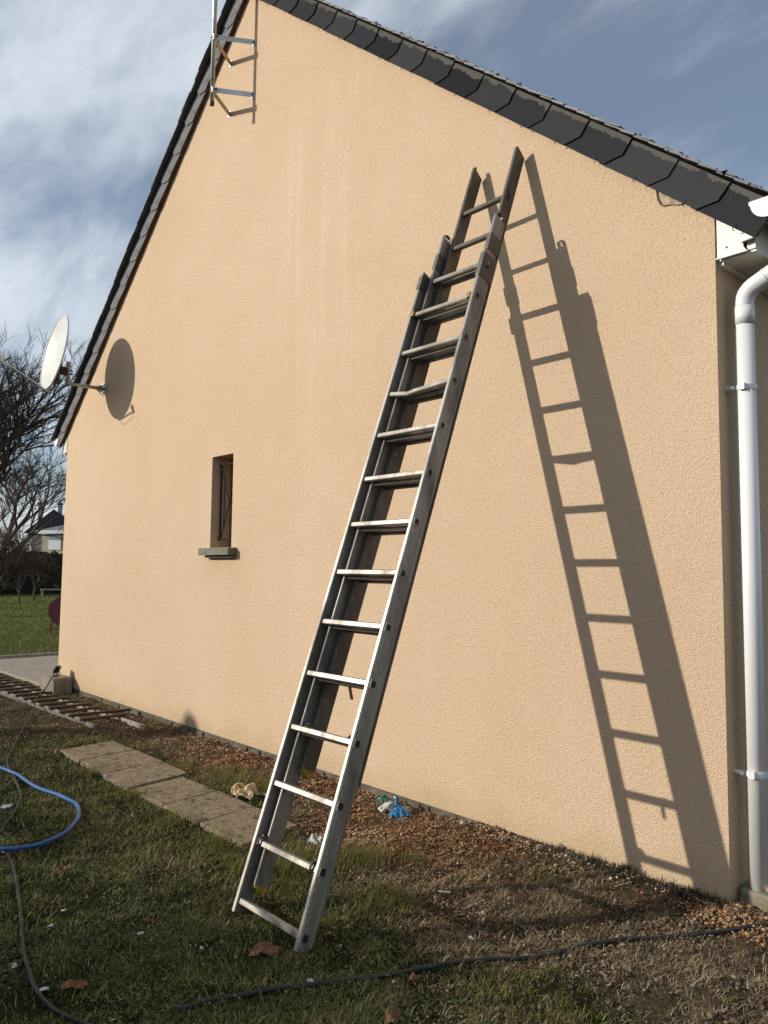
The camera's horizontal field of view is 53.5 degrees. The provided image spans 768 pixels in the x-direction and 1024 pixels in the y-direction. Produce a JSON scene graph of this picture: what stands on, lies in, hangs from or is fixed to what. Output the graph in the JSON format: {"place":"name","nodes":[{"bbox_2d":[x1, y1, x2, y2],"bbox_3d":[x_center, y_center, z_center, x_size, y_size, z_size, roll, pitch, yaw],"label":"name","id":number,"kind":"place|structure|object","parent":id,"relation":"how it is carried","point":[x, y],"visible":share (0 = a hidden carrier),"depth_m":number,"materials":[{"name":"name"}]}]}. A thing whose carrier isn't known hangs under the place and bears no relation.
{"place":"outdoors","nodes":[
{"label":"outdoors","id":0,"kind":"place"},
{"bbox_2d":[0,655,58,685],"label":"terrace","id":1,"kind":"structure","parent":0,"point":[31,669],"depth_m":11.86,"materials":[{"name":"grey concrete"}]},
{"bbox_2d":[0,593,60,654],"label":"lawn","id":2,"kind":"structure","parent":0,"point":[24,606],"depth_m":23.95,"materials":[{"name":"green plant"}]},
{"bbox_2d":[0,594,767,1023],"bbox_3d":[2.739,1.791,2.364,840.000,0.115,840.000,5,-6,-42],"label":"ground","id":3,"kind":"structure","parent":0,"point":[638,1002],"depth_m":3.47,"materials":[{"name":"green plant"}]},
{"bbox_2d":[1,803,12,808],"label":"paper scrap","id":4,"kind":"object","parent":3,"relation":"on","point":[4,806],"visible":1,"depth_m":5.04,"materials":[{"name":"white paper"}]},
{"bbox_2d":[0,513,41,580],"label":"bare shrub","id":5,"kind":"object","parent":3,"relation":"on","point":[14,544],"visible":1,"depth_m":28.74,"materials":[{"name":"brown plant"}]},
{"bbox_2d":[0,677,52,854],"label":"power cable","id":6,"kind":"object","parent":3,"relation":"on","point":[11,816],"visible":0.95,"depth_m":5.71,"materials":[{"name":"black rubber"}]},
{"bbox_2d":[0,652,58,658],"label":"kerb","id":7,"kind":"structure","parent":3,"relation":"on","point":[28,655],"depth_m":13.23,"materials":[{"name":"grey concrete"}]},
{"bbox_2d":[0,550,62,594],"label":"hedge","id":8,"kind":"object","parent":3,"relation":"on","point":[27,587],"visible":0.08,"depth_m":44.27,"materials":[{"name":"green plant"}]},
{"bbox_2d":[0,531,62,604],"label":"bare shrub","id":9,"kind":"object","parent":3,"relation":"on","point":[20,564],"visible":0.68,"depth_m":32.69,"materials":[{"name":"brown plant"}]},
{"bbox_2d":[0,435,66,572],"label":"bare tree","id":10,"kind":"object","parent":3,"relation":"on","point":[18,496],"visible":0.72,"depth_m":33.68,"materials":[{"name":"brown plant"}]},
{"bbox_2d":[14,547,61,600],"bbox_3d":[-16.213,2.969,35.879,1.932,2.676,2.295,-1,-5,17],"label":"bare shrub","id":11,"kind":"object","parent":3,"relation":"on","point":[44,572],"visible":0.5,"depth_m":35.79,"materials":[{"name":"brown plant"}]},
{"bbox_2d":[0,766,80,851],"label":"garden hose","id":12,"kind":"object","parent":3,"relation":"on","point":[55,837],"visible":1,"depth_m":4.75,"materials":[{"name":"blue rubber"}]},
{"bbox_2d":[24,500,63,553],"bbox_3d":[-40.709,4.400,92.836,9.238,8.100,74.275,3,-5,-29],"label":"house","id":13,"kind":"structure","parent":3,"relation":"on","point":[50,544],"depth_m":68.71,"materials":[{"name":"paint"}]},
{"bbox_2d":[48,535,60,549],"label":"window","id":14,"kind":"structure","parent":13,"relation":"in","point":[54,543],"depth_m":63.81,"materials":[{"name":"white plastic"}]},
{"bbox_2d":[0,326,88,487],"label":"bare tree","id":15,"kind":"object","parent":3,"relation":"on","point":[18,426],"visible":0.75,"depth_m":23.46,"materials":[{"name":"brown plant"}]},
{"bbox_2d":[6,853,92,1023],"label":"power cable","id":16,"kind":"object","parent":3,"relation":"on","point":[48,1004],"visible":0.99,"depth_m":2.98,"materials":[{"name":"black rubber"}]},
{"bbox_2d":[40,589,60,596],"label":"bench","id":17,"kind":"object","parent":3,"relation":"on","point":[42,591],"visible":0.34,"depth_m":41.07,"materials":[{"name":"grey wood"}]},
{"bbox_2d":[48,597,60,633],"bbox_3d":[-7.769,2.502,18.491,0.720,0.923,0.493,3,-5,-24],"label":"garden table","id":18,"kind":"object","parent":3,"relation":"on","point":[54,609],"visible":0.42,"depth_m":18.25,"materials":[{"name":"red metal"}]},
{"bbox_2d":[40,674,71,693],"bbox_3d":[-4.231,2.220,9.818,0.254,0.210,0.454,5,-6,-42],"label":"concrete block","id":19,"kind":"object","parent":3,"relation":"on","point":[60,683],"depth_m":9.69,"materials":[{"name":"grey concrete"}]},
{"bbox_2d":[53,665,60,676],"bbox_3d":[-4.200,2.043,9.769,0.090,0.130,0.239,1,-4,-4],"label":"floodlight","id":20,"kind":"object","parent":19,"relation":"on","point":[57,669],"visible":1,"depth_m":9.77,"materials":[{"name":"black plastic"}]},
{"bbox_2d":[52,866,69,873],"bbox_3d":[-1.669,1.847,3.935,0.074,0.031,0.056,5,-6,-42],"label":"dead leaf","id":21,"kind":"object","parent":3,"relation":"on","point":[57,870],"visible":1,"depth_m":3.93,"materials":[{"name":"brown plant"}]},
{"bbox_2d":[0,676,144,729],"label":"wooden ladder","id":22,"kind":"object","parent":3,"relation":"on","point":[23,687],"visible":0.99,"depth_m":8.55,"materials":[{"name":"brown wood"}]},
{"bbox_2d":[61,979,87,989],"bbox_3d":[-1.166,1.778,2.876,0.093,0.030,0.056,1,-4,-3],"label":"dead leaf","id":23,"kind":"object","parent":3,"relation":"on","point":[80,984],"visible":1,"depth_m":2.86,"materials":[{"name":"brown plant"}]},
{"bbox_2d":[60,741,132,763],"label":"paving slab","id":24,"kind":"structure","parent":3,"relation":"on","point":[79,754],"depth_m":6.54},
{"bbox_2d":[80,750,160,776],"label":"paving slab","id":25,"kind":"structure","parent":3,"relation":"on","point":[124,760],"depth_m":6.18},
{"bbox_2d":[103,761,187,790],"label":"paving slab","id":26,"kind":"structure","parent":3,"relation":"on","point":[153,773],"depth_m":5.79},
{"bbox_2d":[131,777,215,807],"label":"paving slab","id":27,"kind":"structure","parent":3,"relation":"on","point":[171,791],"depth_m":5.39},
{"bbox_2d":[163,791,252,824],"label":"paving slab","id":28,"kind":"structure","parent":3,"relation":"on","point":[215,804],"depth_m":5.06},
{"bbox_2d":[231,783,258,799],"bbox_3d":[-0.981,1.946,5.327,0.193,0.091,0.151,0,-4,12],"label":"crumpled rag","id":29,"kind":"object","parent":3,"relation":"on","point":[248,791],"visible":1,"depth_m":5.31,"materials":[{"name":"beige fabric"}]},
{"bbox_2d":[200,806,296,848],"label":"paving slab","id":30,"kind":"structure","parent":3,"relation":"on","point":[250,816],"depth_m":4.66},
{"bbox_2d":[248,941,281,957],"bbox_3d":[-0.498,1.817,3.170,0.135,0.040,0.085,0,-4,5],"label":"dead leaf","id":31,"kind":"object","parent":3,"relation":"on","point":[268,948],"visible":1,"depth_m":3.16,"materials":[{"name":"brown plant"}]},
{"bbox_2d":[306,833,322,845],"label":"litter","id":32,"kind":"object","parent":3,"relation":"on","point":[314,838],"visible":0.89,"depth_m":4.44,"materials":[{"name":"white plastic"}]},
{"bbox_2d":[0,714,687,1023],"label":"weeds","id":33,"kind":"object","parent":3,"relation":"on","point":[211,983],"visible":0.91,"depth_m":3.24,"materials":[{"name":"green plant"}]},
{"bbox_2d":[25,716,666,976],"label":"mulch","id":34,"kind":"object","parent":3,"relation":"on","point":[315,782],"visible":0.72,"depth_m":4.59,"materials":[{"name":"brown wood"}]},
{"bbox_2d":[232,146,524,951],"bbox_3d":[0.109,-0.194,4.134,1.744,4.264,0.579,5,-6,-42],"label":"extension ladder","id":35,"kind":"object","parent":3,"relation":"on","point":[354,574],"visible":1,"depth_m":3.98,"materials":[{"name":"metal"}]},
{"bbox_2d":[373,795,388,803],"bbox_3d":[-0.008,1.999,5.297,0.116,0.045,0.105,5,-6,-42],"label":"plastic scrap","id":36,"kind":"object","parent":3,"relation":"on","point":[382,798],"visible":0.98,"depth_m":5.28,"materials":[{"name":"green plastic"}]},
{"bbox_2d":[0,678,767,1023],"bbox_3d":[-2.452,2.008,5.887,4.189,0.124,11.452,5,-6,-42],"label":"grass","id":37,"kind":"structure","parent":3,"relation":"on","point":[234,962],"depth_m":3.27,"materials":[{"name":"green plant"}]},
{"bbox_2d":[0,685,767,1023],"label":"soil crumbs","id":38,"kind":"object","parent":3,"relation":"on","point":[284,899],"visible":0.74,"depth_m":3.61,"materials":[{"name":"brown soil"}]},
{"bbox_2d":[0,679,767,1023],"bbox_3d":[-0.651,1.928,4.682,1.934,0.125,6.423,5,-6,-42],"label":"mulch","id":39,"kind":"object","parent":3,"relation":"on","point":[738,984],"visible":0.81,"depth_m":3.43,"materials":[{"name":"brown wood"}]},
{"bbox_2d":[384,1006,399,1023],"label":"dead leaf","id":40,"kind":"object","parent":3,"relation":"on","point":[392,1012],"visible":1,"depth_m":2.69,"materials":[{"name":"brown plant"}]},
{"bbox_2d":[378,794,411,819],"bbox_3d":[0.093,1.944,5.037,0.193,0.118,0.268,5,-6,-42],"label":"plastic bag","id":41,"kind":"object","parent":3,"relation":"on","point":[395,808],"visible":0.98,"depth_m":4.98,"materials":[{"name":"blue plastic"}]},
{"bbox_2d":[50,0,767,901],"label":"house","id":42,"kind":"structure","parent":3,"relation":"on","point":[580,660],"depth_m":5.06,"materials":[{"name":"paint"}]},
{"bbox_2d":[0,315,106,395],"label":"satellite dish","id":43,"kind":"object","parent":42,"relation":"attached to","point":[52,368],"visible":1,"depth_m":9.31,"materials":[{"name":"paint"}]},
{"bbox_2d":[198,459,236,557],"bbox_3d":[-1.483,-0.050,7.337,0.353,0.984,0.560,5,-6,-42],"label":"window","id":44,"kind":"structure","parent":42,"relation":"in","point":[229,552],"depth_m":7.39,"materials":[{"name":"brown glass"}]},
{"bbox_2d":[209,0,255,117],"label":"aerial mast","id":45,"kind":"object","parent":42,"relation":"attached to","point":[214,90],"visible":1,"depth_m":7.28,"materials":[{"name":"silver metal"}]},
{"bbox_2d":[408,972,419,980],"bbox_3d":[0.118,1.802,2.958,0.041,0.028,0.061,-2,-5,27],"label":"dead leaf","id":46,"kind":"object","parent":3,"relation":"on","point":[413,976],"visible":1,"depth_m":2.95,"materials":[{"name":"brown plant"}]},
{"bbox_2d":[223,744,671,893],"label":"plaster crumbs","id":47,"kind":"object","parent":3,"relation":"on","point":[502,839],"visible":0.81,"depth_m":4.34,"materials":[{"name":"beige paint"}]},
{"bbox_2d":[171,922,767,1011],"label":"power cable","id":48,"kind":"object","parent":3,"relation":"on","point":[443,964],"visible":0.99,"depth_m":3.08,"materials":[{"name":"rubber"}]},
{"bbox_2d":[463,823,752,914],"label":"weeds","id":49,"kind":"object","parent":3,"relation":"on","point":[681,892],"visible":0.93,"depth_m":3.84,"materials":[{"name":"green plant"}]},
{"bbox_2d":[673,894,767,948],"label":"gravel","id":50,"kind":"structure","parent":3,"relation":"on","point":[738,912],"depth_m":3.43,"materials":[{"name":"beige gravel"}]},
{"bbox_2d":[740,883,767,910],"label":"concrete footing","id":51,"kind":"object","parent":3,"relation":"on","point":[756,899],"visible":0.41,"depth_m":3.56,"materials":[{"name":"grey concrete"}]},
{"bbox_2d":[0,0,767,552],"label":"sky","id":52,"kind":"structure","parent":0,"point":[94,93],"materials":[{"name":"blue"}]},
{"bbox_2d":[764,884,767,894],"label":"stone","id":53,"kind":"object","parent":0,"point":[766,888],"visible":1,"depth_m":3.54,"materials":[{"name":"beige stone"}]}
]}

